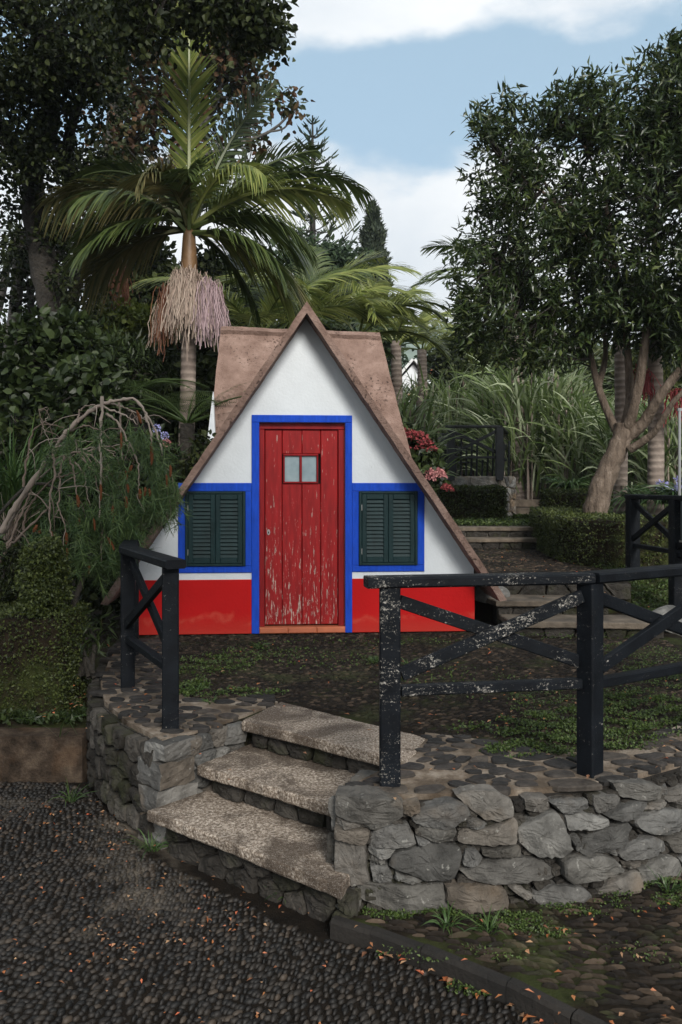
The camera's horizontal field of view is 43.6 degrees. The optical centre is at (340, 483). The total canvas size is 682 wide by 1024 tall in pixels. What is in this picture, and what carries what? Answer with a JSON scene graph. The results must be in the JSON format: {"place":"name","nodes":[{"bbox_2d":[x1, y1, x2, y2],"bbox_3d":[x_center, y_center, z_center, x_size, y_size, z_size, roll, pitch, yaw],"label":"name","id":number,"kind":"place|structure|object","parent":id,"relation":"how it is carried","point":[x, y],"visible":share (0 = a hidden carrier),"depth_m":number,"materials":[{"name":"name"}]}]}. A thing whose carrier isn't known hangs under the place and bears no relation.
{"place":"outdoors","nodes":[
{"label":"outdoors","id":0,"kind":"place"},
{"bbox_2d":[174,428,216,482],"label":"dark shrub","id":1,"kind":"object","parent":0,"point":[195,453],"visible":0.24,"depth_m":7.72,"materials":[{"name":"green plant"}]},
{"bbox_2d":[0,781,545,1023],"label":"plaza paving","id":2,"kind":"structure","parent":0,"point":[306,923],"depth_m":3.15,"materials":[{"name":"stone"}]},
{"bbox_2d":[116,828,168,857],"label":"grass tuft","id":3,"kind":"object","parent":2,"relation":"on","point":[157,845],"visible":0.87,"depth_m":4.02,"materials":[{"name":"green plant"}]},
{"bbox_2d":[0,797,327,1023],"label":"fallen leaves","id":4,"kind":"object","parent":2,"relation":"on","point":[113,944],"visible":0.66,"depth_m":3.30,"materials":[{"name":"brown plant"}]},
{"bbox_2d":[147,702,424,924],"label":"front steps","id":5,"kind":"structure","parent":2,"relation":"on","point":[259,821],"depth_m":3.90,"materials":[{"name":"stone"}]},
{"bbox_2d":[330,915,373,949],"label":"kerb","id":6,"kind":"structure","parent":2,"relation":"on","point":[343,930],"depth_m":3.21,"materials":[{"name":"concrete"}]},
{"bbox_2d":[370,926,424,967],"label":"kerb","id":7,"kind":"structure","parent":2,"relation":"on","point":[379,936],"depth_m":3.11,"materials":[{"name":"concrete"}]},
{"bbox_2d":[362,946,556,1023],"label":"fallen leaves","id":8,"kind":"object","parent":2,"relation":"on","point":[448,980],"visible":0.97,"depth_m":2.95,"materials":[{"name":"orange plant"}]},
{"bbox_2d":[420,944,511,1003],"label":"kerb","id":9,"kind":"structure","parent":2,"relation":"on","point":[476,976],"depth_m":2.94,"materials":[{"name":"concrete"}]},
{"bbox_2d":[360,876,681,996],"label":"ground cover","id":10,"kind":"object","parent":2,"relation":"on","point":[395,914],"visible":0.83,"depth_m":3.27,"materials":[{"name":"green plant"}]},
{"bbox_2d":[506,977,576,1023],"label":"kerb","id":11,"kind":"structure","parent":2,"relation":"on","point":[546,1008],"depth_m":2.76,"materials":[{"name":"concrete"}]},
{"bbox_2d":[572,1009,608,1023],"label":"kerb","id":12,"kind":"structure","parent":2,"relation":"on","point":[579,1016],"depth_m":2.65,"materials":[{"name":"concrete"}]},
{"bbox_2d":[0,401,632,612],"bbox_3d":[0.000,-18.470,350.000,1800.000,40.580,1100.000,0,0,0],"label":"ground","id":13,"kind":"structure","parent":0,"point":[98,611],"depth_m":11.92,"materials":[{"name":"soil"}]},
{"bbox_2d":[0,211,23,355],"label":"tree","id":14,"kind":"object","parent":13,"relation":"on","point":[19,303],"visible":0.18,"depth_m":12.93,"materials":[{"name":"green plant"}]},
{"bbox_2d":[0,489,45,539],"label":"dry grass","id":15,"kind":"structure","parent":13,"relation":"on","point":[9,534],"depth_m":6.61,"materials":[{"name":"green plant"}]},
{"bbox_2d":[0,727,88,782],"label":"wall","id":16,"kind":"structure","parent":13,"relation":"on","point":[43,754],"depth_m":4.95,"materials":[{"name":"concrete"}]},
{"bbox_2d":[0,612,119,727],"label":"planting bed","id":17,"kind":"object","parent":13,"relation":"on","point":[103,638],"visible":0.04,"depth_m":6.57,"materials":[{"name":"soil"}]},
{"bbox_2d":[0,700,86,725],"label":"edge weeds","id":18,"kind":"object","parent":17,"relation":"on","point":[72,712],"visible":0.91,"depth_m":5.21,"materials":[{"name":"green plant"}]},
{"bbox_2d":[0,600,91,723],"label":"hedge","id":19,"kind":"object","parent":17,"relation":"on","point":[40,659],"visible":0.89,"depth_m":5.31,"materials":[{"name":"plant"}]},
{"bbox_2d":[0,539,30,608],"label":"boxwood bush","id":20,"kind":"object","parent":19,"relation":"on","point":[7,594],"visible":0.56,"depth_m":5.81,"materials":[{"name":"green plant"}]},
{"bbox_2d":[11,533,76,618],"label":"boxwood bush","id":21,"kind":"object","parent":19,"relation":"in","point":[42,583],"visible":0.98,"depth_m":5.39,"materials":[{"name":"green plant"}]},
{"bbox_2d":[0,302,134,596],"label":"hydrangea bush","id":22,"kind":"object","parent":17,"relation":"on","point":[64,368],"visible":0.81,"depth_m":8.12,"materials":[{"name":"green plant"}]},
{"bbox_2d":[0,396,156,532],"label":"ornamental grass","id":23,"kind":"object","parent":17,"relation":"on","point":[9,491],"depth_m":6.81,"materials":[{"name":"green plant"}]},
{"bbox_2d":[0,396,193,700],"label":"drooping pine","id":24,"kind":"object","parent":17,"relation":"on","point":[83,524],"visible":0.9,"depth_m":5.83,"materials":[{"name":"green plant"}]},
{"bbox_2d":[0,401,197,629],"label":"dark shrub","id":25,"kind":"object","parent":17,"relation":"on","point":[90,595],"visible":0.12,"depth_m":7.80,"materials":[{"name":"green plant"}]},
{"bbox_2d":[135,420,173,461],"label":"flowering hydrangea","id":26,"kind":"object","parent":25,"relation":"on","point":[161,432],"visible":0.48,"depth_m":7.93,"materials":[{"name":"purple plant"}]},
{"bbox_2d":[0,0,138,431],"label":"oak tree","id":27,"kind":"object","parent":13,"relation":"on","point":[51,63],"visible":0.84,"depth_m":9.94,"materials":[{"name":"green plant"}]},
{"bbox_2d":[1,432,142,529],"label":"ornamental grass","id":28,"kind":"object","parent":13,"relation":"on","point":[68,500],"depth_m":7.48,"materials":[{"name":"green plant"}]},
{"bbox_2d":[0,206,159,325],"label":"knotted tree","id":29,"kind":"object","parent":13,"relation":"on","point":[23,270],"visible":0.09,"depth_m":12.59,"materials":[{"name":"brown plant"}]},
{"bbox_2d":[77,319,180,397],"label":"mixed shrub","id":30,"kind":"object","parent":13,"relation":"on","point":[135,366],"visible":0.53,"depth_m":9.54,"materials":[{"name":"green plant"}]},
{"bbox_2d":[91,287,179,358],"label":"lime shrub","id":31,"kind":"object","parent":13,"relation":"on","point":[131,320],"visible":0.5,"depth_m":11.76,"materials":[{"name":"green plant"}]},
{"bbox_2d":[102,338,204,497],"bbox_3d":[-3.205,-1.076,13.103,2.748,2.655,2.047,0,0,0],"label":"broadleaf tree","id":32,"kind":"object","parent":13,"relation":"on","point":[174,351],"visible":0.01,"depth_m":12.64,"materials":[{"name":"green plant"}]},
{"bbox_2d":[111,378,208,450],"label":"tree fern","id":33,"kind":"object","parent":13,"relation":"on","point":[145,385],"visible":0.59,"depth_m":8.73,"materials":[{"name":"green plant"}]},
{"bbox_2d":[71,381,249,479],"bbox_3d":[-1.580,-0.221,8.311,2.167,1.695,1.555,0,0,-21],"label":"tree fern","id":34,"kind":"object","parent":13,"relation":"on","point":[187,428],"visible":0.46,"depth_m":8.34,"materials":[{"name":"green plant"}]},
{"bbox_2d":[128,236,196,429],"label":"broadleaf tree","id":35,"kind":"object","parent":13,"relation":"on","point":[162,264],"visible":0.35,"depth_m":15.69,"materials":[{"name":"green plant"}]},
{"bbox_2d":[128,302,219,454],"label":"broadleaf tree","id":36,"kind":"object","parent":13,"relation":"on","point":[203,350],"visible":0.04,"depth_m":13.44,"materials":[{"name":"green plant"}]},
{"bbox_2d":[136,351,217,449],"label":"broadleaf tree","id":37,"kind":"object","parent":13,"relation":"on","point":[205,376],"visible":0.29,"depth_m":11.38,"materials":[{"name":"green plant"}]},
{"bbox_2d":[85,636,277,849],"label":"retaining wall","id":38,"kind":"structure","parent":13,"relation":"on","point":[141,762],"depth_m":4.40,"materials":[{"name":"stone"}]},
{"bbox_2d":[70,603,119,679],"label":"camellia shrub","id":39,"kind":"object","parent":38,"relation":"on","point":[86,668],"visible":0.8,"depth_m":5.70,"materials":[{"name":"green plant"}]},
{"bbox_2d":[119,536,185,728],"bbox_3d":[-1.228,0.819,5.198,0.238,0.882,2.090,0,0,-19],"label":"railing","id":40,"kind":"object","parent":38,"relation":"on","point":[132,607],"visible":0.9,"depth_m":4.57,"materials":[{"name":"black paint"}]},
{"bbox_2d":[67,0,298,76],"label":"overhanging tree","id":41,"kind":"object","parent":13,"relation":"on","point":[252,23],"visible":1,"depth_m":8.52,"materials":[{"name":"green plant"}]},
{"bbox_2d":[74,1,314,316],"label":"plane tree","id":42,"kind":"object","parent":13,"relation":"on","point":[234,70],"visible":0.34,"depth_m":14.59,"materials":[{"name":"green plant"}]},
{"bbox_2d":[33,1,374,455],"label":"palm tree","id":43,"kind":"object","parent":13,"relation":"on","point":[189,301],"visible":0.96,"depth_m":9.44,"materials":[{"name":"green plant"}]},
{"bbox_2d":[175,236,276,322],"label":"broadleaf tree","id":44,"kind":"object","parent":13,"relation":"on","point":[205,261],"visible":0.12,"depth_m":16.50,"materials":[{"name":"green plant"}]},
{"bbox_2d":[124,262,398,360],"bbox_3d":[-1.169,-1.343,11.983,4.094,4.089,3.276,0,0,0],"label":"palm tree","id":45,"kind":"object","parent":13,"relation":"on","point":[236,313],"visible":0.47,"depth_m":11.72,"materials":[{"name":"green plant"}]},
{"bbox_2d":[103,266,139,316],"bbox_3d":[-3.058,-2.728,11.886,0.529,0.852,0.373,0,0,0],"label":"palm flower cluster","id":46,"kind":"object","parent":45,"relation":"hanging from","point":[125,295],"visible":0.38,"depth_m":11.86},
{"bbox_2d":[253,115,360,305],"bbox_3d":[-1.143,-9.564,36.231,6.348,11.928,5.950,0,0,0],"label":"norfolk pine","id":47,"kind":"object","parent":13,"relation":"on","point":[312,227],"visible":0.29,"depth_m":35.78,"materials":[{"name":"green plant"}]},
{"bbox_2d":[208,326,410,455],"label":"roof","id":48,"kind":"structure","parent":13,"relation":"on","point":[244,353],"depth_m":8.69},
{"bbox_2d":[268,225,375,326],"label":"broadleaf tree","id":49,"kind":"object","parent":13,"relation":"on","point":[341,256],"visible":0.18,"depth_m":20.30,"materials":[{"name":"green plant"}]},
{"bbox_2d":[212,244,433,334],"bbox_3d":[-0.418,-1.570,12.811,3.407,4.612,3.385,0,0,42],"label":"palm tree","id":50,"kind":"object","parent":13,"relation":"on","point":[331,287],"visible":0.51,"depth_m":12.76,"materials":[{"name":"green plant"}]},
{"bbox_2d":[268,274,452,361],"bbox_3d":[0.284,-1.309,12.402,2.827,4.052,2.481,0,0,0],"label":"palm tree","id":51,"kind":"object","parent":13,"relation":"on","point":[388,311],"visible":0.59,"depth_m":12.36,"materials":[{"name":"green plant"}]},
{"bbox_2d":[54,548,674,1023],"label":"fallen leaves","id":52,"kind":"object","parent":13,"relation":"on","point":[546,926],"visible":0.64,"depth_m":3.01,"materials":[{"name":"orange plant"}]},
{"bbox_2d":[328,306,409,371],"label":"broadleaf tree","id":53,"kind":"object","parent":13,"relation":"on","point":[387,344],"visible":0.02,"depth_m":23.58,"materials":[{"name":"green plant"}]},
{"bbox_2d":[352,199,394,360],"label":"cypress","id":54,"kind":"object","parent":13,"relation":"on","point":[373,233],"visible":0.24,"depth_m":31.68,"materials":[{"name":"green plant"}]},
{"bbox_2d":[330,286,457,412],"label":"palm tree","id":55,"kind":"object","parent":13,"relation":"on","point":[396,369],"visible":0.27,"depth_m":14.91,"materials":[{"name":"green plant"}]},
{"bbox_2d":[402,358,417,391],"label":"white cottage","id":56,"kind":"structure","parent":13,"relation":"on","point":[411,367],"depth_m":34.00,"materials":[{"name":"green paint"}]},
{"bbox_2d":[355,305,481,409],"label":"palm tree","id":57,"kind":"object","parent":13,"relation":"on","point":[422,355],"visible":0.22,"depth_m":19.91,"materials":[{"name":"green plant"}]},
{"bbox_2d":[396,372,470,485],"bbox_3d":[0.919,-0.539,13.441,2.467,2.535,2.502,0,0,0],"label":"cane clump","id":58,"kind":"object","parent":13,"relation":"on","point":[414,414],"visible":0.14,"depth_m":13.24,"materials":[{"name":"green plant"}]},
{"bbox_2d":[417,332,472,397],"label":"broadleaf tree","id":59,"kind":"object","parent":13,"relation":"on","point":[438,362],"visible":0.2,"depth_m":25.56,"materials":[{"name":"green plant"}]},
{"bbox_2d":[390,357,525,475],"bbox_3d":[2.677,-1.321,20.374,4.058,3.410,4.430,0,0,0],"label":"cane clump","id":60,"kind":"object","parent":13,"relation":"on","point":[445,394],"visible":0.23,"depth_m":19.57,"materials":[{"name":"green plant"}]},
{"bbox_2d":[436,483,508,519],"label":"hedge","id":61,"kind":"object","parent":13,"relation":"on","point":[472,501],"visible":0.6,"depth_m":14.11,"materials":[{"name":"plant"}]},
{"bbox_2d":[438,476,515,516],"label":"platform wall","id":62,"kind":"structure","parent":13,"relation":"on","point":[509,482],"depth_m":14.99,"materials":[{"name":"grey stone"}]},
{"bbox_2d":[434,425,509,479],"bbox_3d":[2.110,-0.541,16.700,3.150,0.965,3.530,0,0,0],"label":"railing","id":63,"kind":"object","parent":62,"relation":"on","point":[499,431],"visible":0.3,"depth_m":14.97,"materials":[{"name":"black wood"}]},
{"bbox_2d":[433,378,536,475],"bbox_3d":[3.604,-1.036,19.494,3.350,3.006,3.338,0,0,0],"label":"cane clump","id":64,"kind":"object","parent":13,"relation":"on","point":[474,431],"visible":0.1,"depth_m":19.20,"materials":[{"name":"green plant"}]},
{"bbox_2d":[458,526,536,548],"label":"garden steps","id":65,"kind":"structure","parent":13,"relation":"on","point":[499,537],"depth_m":11.86,"materials":[{"name":"stone"}]},
{"bbox_2d":[408,233,595,498],"bbox_3d":[3.418,-2.272,17.308,3.920,6.281,2.282,0,0,12],"label":"palm tree","id":66,"kind":"object","parent":13,"relation":"on","point":[521,494],"visible":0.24,"depth_m":16.93,"materials":[{"name":"green plant"}]},
{"bbox_2d":[326,722,681,913],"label":"retaining wall","id":67,"kind":"structure","parent":13,"relation":"on","point":[497,831],"depth_m":3.41,"materials":[{"name":"stone"}]},
{"bbox_2d":[363,564,681,786],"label":"railing","id":68,"kind":"object","parent":67,"relation":"on","point":[590,600],"visible":0.92,"depth_m":3.57,"materials":[{"name":"black paint"}]},
{"bbox_2d":[448,318,568,395],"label":"broadleaf tree","id":69,"kind":"object","parent":13,"relation":"on","point":[462,364],"visible":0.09,"depth_m":21.39,"materials":[{"name":"green plant"}]},
{"bbox_2d":[443,344,613,498],"bbox_3d":[4.049,-1.070,17.415,4.224,3.353,4.142,0,0,0],"label":"cane clump","id":70,"kind":"object","parent":13,"relation":"on","point":[499,397],"visible":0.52,"depth_m":16.70,"materials":[{"name":"green plant"}]},
{"bbox_2d":[515,491,541,513],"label":"garden steps","id":71,"kind":"structure","parent":13,"relation":"on","point":[523,505],"depth_m":16.40,"materials":[{"name":"stone"}]},
{"bbox_2d":[474,549,630,620],"bbox_3d":[2.000,1.218,9.635,1.800,0.645,3.970,0,0,0],"label":"landing","id":72,"kind":"object","parent":13,"relation":"on","point":[483,611],"visible":0.09,"depth_m":7.78,"materials":[{"name":"stone"}]},
{"bbox_2d":[473,549,600,572],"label":"landing cobbles","id":73,"kind":"object","parent":72,"relation":"on","point":[530,562],"visible":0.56,"depth_m":9.56,"materials":[{"name":"grey stone"}]},
{"bbox_2d":[514,387,647,493],"bbox_3d":[4.774,-0.708,16.489,3.018,2.693,3.103,0,0,0],"label":"cane clump","id":74,"kind":"object","parent":13,"relation":"on","point":[565,467],"visible":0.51,"depth_m":16.06,"materials":[{"name":"green plant"}]},
{"bbox_2d":[559,333,614,407],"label":"broadleaf tree","id":75,"kind":"object","parent":13,"relation":"on","point":[598,360],"visible":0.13,"depth_m":20.46,"materials":[{"name":"green plant"}]},
{"bbox_2d":[529,505,667,568],"bbox_3d":[3.215,0.669,10.517,1.503,0.742,3.737,0,0,0],"label":"hedge","id":76,"kind":"object","parent":13,"relation":"on","point":[577,536],"visible":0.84,"depth_m":9.24,"materials":[{"name":"plant"}]},
{"bbox_2d":[545,274,672,513],"bbox_3d":[4.137,-1.212,12.056,3.209,4.068,2.598,0,0,-13],"label":"palm tree","id":77,"kind":"object","parent":13,"relation":"on","point":[619,376],"visible":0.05,"depth_m":11.93,"materials":[{"name":"plant"}]},
{"bbox_2d":[568,382,680,492],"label":"cane clump","id":78,"kind":"object","parent":13,"relation":"on","point":[602,426],"visible":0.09,"depth_m":14.90,"materials":[{"name":"green plant"}]},
{"bbox_2d":[601,387,681,492],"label":"cane clump","id":79,"kind":"object","parent":13,"relation":"on","point":[670,462],"visible":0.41,"depth_m":13.65,"materials":[{"name":"green plant"}]},
{"bbox_2d":[606,332,681,409],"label":"broadleaf tree","id":80,"kind":"object","parent":13,"relation":"on","point":[667,372],"visible":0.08,"depth_m":17.75,"materials":[{"name":"green plant"}]},
{"bbox_2d":[0,0,681,344],"label":"sky","id":81,"kind":"structure","parent":0,"point":[390,82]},
{"bbox_2d":[139,621,681,827],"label":"terrace paving","id":82,"kind":"structure","parent":0,"point":[675,640],"depth_m":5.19,"materials":[{"name":"grey stone"}]},
{"bbox_2d":[101,302,505,634],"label":"frame house","id":83,"kind":"structure","parent":82,"relation":"on","point":[311,498],"depth_m":7.10,"materials":[{"name":"white paint"}]},
{"bbox_2d":[185,491,244,565],"bbox_3d":[-1.033,0.372,7.021,0.490,0.614,0.054,0,0,-4],"label":"window","id":84,"kind":"structure","parent":83,"relation":"in","point":[215,535],"depth_m":7.01,"materials":[{"name":"green paint"}]},
{"bbox_2d":[265,430,337,624],"bbox_3d":[-0.331,0.364,7.143,0.608,1.628,0.048,0,0,-4],"label":"door","id":85,"kind":"structure","parent":83,"relation":"in","point":[292,507],"depth_m":7.13,"materials":[{"name":"red paint"}]},
{"bbox_2d":[359,491,417,564],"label":"window shutters","id":86,"kind":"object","parent":83,"relation":"in","point":[388,520],"depth_m":7.11,"materials":[{"name":"green paint"}]},
{"bbox_2d":[179,632,632,737],"bbox_3d":[0.421,1.220,6.118,2.693,0.051,3.393,0,0,29],"label":"ground cover","id":87,"kind":"object","parent":82,"relation":"on","point":[190,690],"visible":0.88,"depth_m":5.65,"materials":[{"name":"green plant"}]},
{"bbox_2d":[485,583,663,637],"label":"garden steps","id":88,"kind":"structure","parent":82,"relation":"on","point":[524,600],"depth_m":7.31,"materials":[{"name":"stone"}]},
{"bbox_2d":[475,586,509,602],"bbox_3d":[1.340,0.988,7.620,0.341,0.163,0.254,0,0,0],"label":"rock","id":89,"kind":"object","parent":88,"relation":"on","point":[481,596],"visible":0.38,"depth_m":7.56,"materials":[{"name":"stone"}]},
{"bbox_2d":[479,641,681,759],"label":"ground cover","id":90,"kind":"object","parent":82,"relation":"on","point":[571,720],"visible":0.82,"depth_m":4.41,"materials":[{"name":"green plant"}]},
{"bbox_2d":[403,417,454,495],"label":"flowering hydrangea","id":91,"kind":"object","parent":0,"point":[424,451],"visible":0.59,"depth_m":9.76,"materials":[{"name":"pink plant"}]},
{"bbox_2d":[458,519,530,525],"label":"path","id":92,"kind":"structure","parent":0,"point":[499,525],"depth_m":12.65,"materials":[{"name":"grey stone"}]},
{"bbox_2d":[453,513,530,526],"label":"weeds","id":93,"kind":"object","parent":92,"relation":"on","point":[509,521],"visible":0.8,"depth_m":12.59,"materials":[{"name":"green plant"}]},
{"bbox_2d":[349,872,681,1023],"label":"verge paving","id":94,"kind":"structure","parent":0,"point":[562,994],"depth_m":3.00,"materials":[{"name":"grey stone"}]},
{"bbox_2d":[420,901,478,935],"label":"grass tuft","id":95,"kind":"object","parent":94,"relation":"on","point":[446,922],"visible":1,"depth_m":3.21,"materials":[{"name":"green plant"}]},
{"bbox_2d":[454,905,506,936],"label":"grass tuft","id":96,"kind":"object","parent":94,"relation":"on","point":[481,927],"visible":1,"depth_m":3.19,"materials":[{"name":"green plant"}]},
{"bbox_2d":[571,503,667,610],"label":"grass bank","id":97,"kind":"structure","parent":0,"point":[659,599],"depth_m":8.27,"materials":[{"name":"green plant"}]},
{"bbox_2d":[436,23,681,518],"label":"broadleaf tree","id":98,"kind":"object","parent":97,"relation":"on","point":[654,144],"visible":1,"depth_m":9.65,"materials":[{"name":"green plant"}]},
{"bbox_2d":[536,473,591,489],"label":"agapanthus","id":99,"kind":"object","parent":97,"relation":"on","point":[572,484],"visible":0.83,"depth_m":13.90,"materials":[{"name":"green plant"}]},
{"bbox_2d":[538,487,612,507],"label":"hedge","id":100,"kind":"object","parent":97,"relation":"on","point":[550,497],"visible":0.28,"depth_m":13.00,"materials":[{"name":"plant"}]},
{"bbox_2d":[541,271,663,520],"bbox_3d":[3.965,-0.992,11.262,3.029,3.687,2.482,0,0,-29],"label":"palm tree","id":101,"kind":"object","parent":97,"relation":"on","point":[655,465],"visible":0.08,"depth_m":10.91,"materials":[{"name":"plant"}]},
{"bbox_2d":[633,363,660,405],"bbox_3d":[3.781,-1.227,10.680,0.378,0.558,0.335,0,0,-15],"label":"palm flower cluster","id":102,"kind":"object","parent":101,"relation":"hanging from","point":[647,386],"visible":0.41,"depth_m":10.62,"materials":[{"name":"red plant"}]},
{"bbox_2d":[662,388,681,427],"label":"palm flower cluster","id":103,"kind":"object","parent":101,"relation":"attached to","point":[675,392],"visible":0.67,"depth_m":10.65,"materials":[{"name":"red plant"}]},
{"bbox_2d":[620,479,681,511],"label":"agapanthus","id":104,"kind":"object","parent":97,"relation":"on","point":[664,502],"visible":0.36,"depth_m":10.41,"materials":[{"name":"green plant"}]},
{"bbox_2d":[624,494,681,605],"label":"railing","id":105,"kind":"object","parent":97,"relation":"on","point":[634,509],"visible":0.87,"depth_m":8.00,"materials":[{"name":"black paint"}]},
{"bbox_2d":[636,476,681,512],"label":"agapanthus","id":106,"kind":"object","parent":97,"relation":"on","point":[666,490],"visible":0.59,"depth_m":10.21,"materials":[{"name":"green plant"}]},
{"bbox_2d":[677,408,681,494],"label":"lamp pole","id":107,"kind":"object","parent":97,"relation":"on","point":[679,410],"visible":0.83,"depth_m":8.94,"materials":[{"name":"silver metal"}]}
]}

